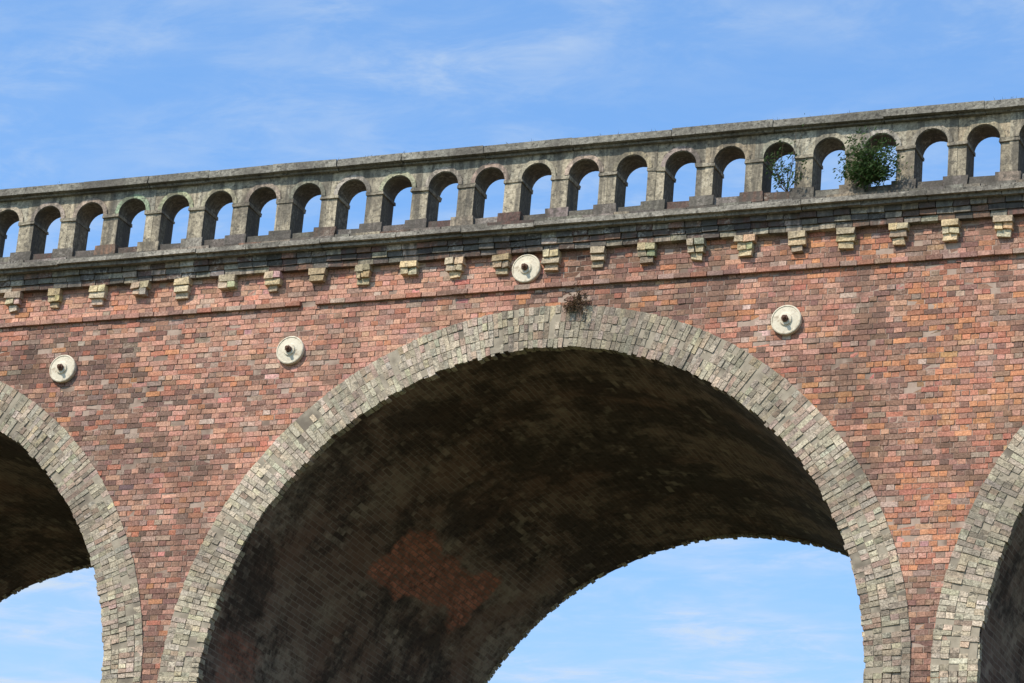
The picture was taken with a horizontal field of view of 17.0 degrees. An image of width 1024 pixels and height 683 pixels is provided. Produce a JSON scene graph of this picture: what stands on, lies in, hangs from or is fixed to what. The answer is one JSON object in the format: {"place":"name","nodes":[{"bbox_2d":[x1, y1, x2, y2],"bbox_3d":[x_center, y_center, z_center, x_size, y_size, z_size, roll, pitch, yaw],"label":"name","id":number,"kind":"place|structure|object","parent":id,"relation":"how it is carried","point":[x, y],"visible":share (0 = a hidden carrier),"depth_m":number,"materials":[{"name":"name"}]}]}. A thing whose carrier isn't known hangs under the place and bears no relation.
{"place":"outdoors","nodes":[
{"label":"outdoors","id":0,"kind":"place"},
{"bbox_2d":[0,0,1023,682],"label":"sky","id":1,"kind":"structure","parent":0,"point":[91,90],"materials":[{"name":"blue"}]},
{"label":"ground","id":2,"kind":"structure","parent":0,"visible":0},
{"bbox_2d":[0,98,1023,682],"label":"brick railway viaduct","id":3,"kind":"object","parent":2,"relation":"on","point":[452,450],"visible":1,"depth_m":46.23,"materials":[{"name":"brick"}]},
{"bbox_2d":[49,355,76,382],"bbox_3d":[-6.279,0.363,47.807,0.410,0.410,0.170,6,-19,25],"label":"wall anchor plate","id":4,"kind":"object","parent":3,"relation":"attached to","point":[63,369],"depth_m":47.80,"materials":[{"name":"beige paint"}]},
{"bbox_2d":[276,336,304,364],"bbox_3d":[-3.023,0.103,46.508,0.410,0.410,0.170,45,1,31],"label":"wall anchor plate","id":5,"kind":"object","parent":3,"relation":"attached to","point":[290,350],"depth_m":46.50,"materials":[{"name":"beige paint"}]},
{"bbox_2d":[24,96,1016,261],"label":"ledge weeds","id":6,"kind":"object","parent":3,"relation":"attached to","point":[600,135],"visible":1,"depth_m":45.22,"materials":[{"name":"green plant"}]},
{"bbox_2d":[512,254,540,283],"bbox_3d":[0.174,-0.985,45.584,0.410,0.410,0.170,15,-15,28],"label":"wall anchor plate","id":7,"kind":"object","parent":3,"relation":"attached to","point":[526,268],"depth_m":45.58,"materials":[{"name":"beige paint"}]},
{"bbox_2d":[561,279,590,316],"bbox_3d":[0.850,-0.554,45.117,0.423,0.543,0.273,-4,-23,22],"label":"dead weed tuft","id":8,"kind":"object","parent":3,"relation":"attached to","point":[575,302],"visible":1,"depth_m":45.09,"materials":[{"name":"brown plant"}]},
{"bbox_2d":[771,305,801,335],"bbox_3d":[3.490,-0.291,43.857,0.410,0.410,0.170,26,-9,30],"label":"wall anchor plate","id":9,"kind":"object","parent":3,"relation":"attached to","point":[786,320],"depth_m":43.85,"materials":[{"name":"beige paint"}]},
{"bbox_2d":[764,113,810,191],"bbox_3d":[3.570,-2.453,44.663,0.717,1.000,0.389,-14,-28,40],"label":"shrub","id":10,"kind":"object","parent":3,"relation":"on","point":[779,176],"visible":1,"depth_m":44.66,"materials":[{"name":"green plant"}]},
{"bbox_2d":[833,126,911,188],"bbox_3d":[4.561,-2.364,44.126,1.215,0.842,0.624,-4,-23,22],"label":"shrub","id":11,"kind":"object","parent":3,"relation":"on","point":[871,169],"visible":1,"depth_m":44.05,"materials":[{"name":"green plant"}]}
]}

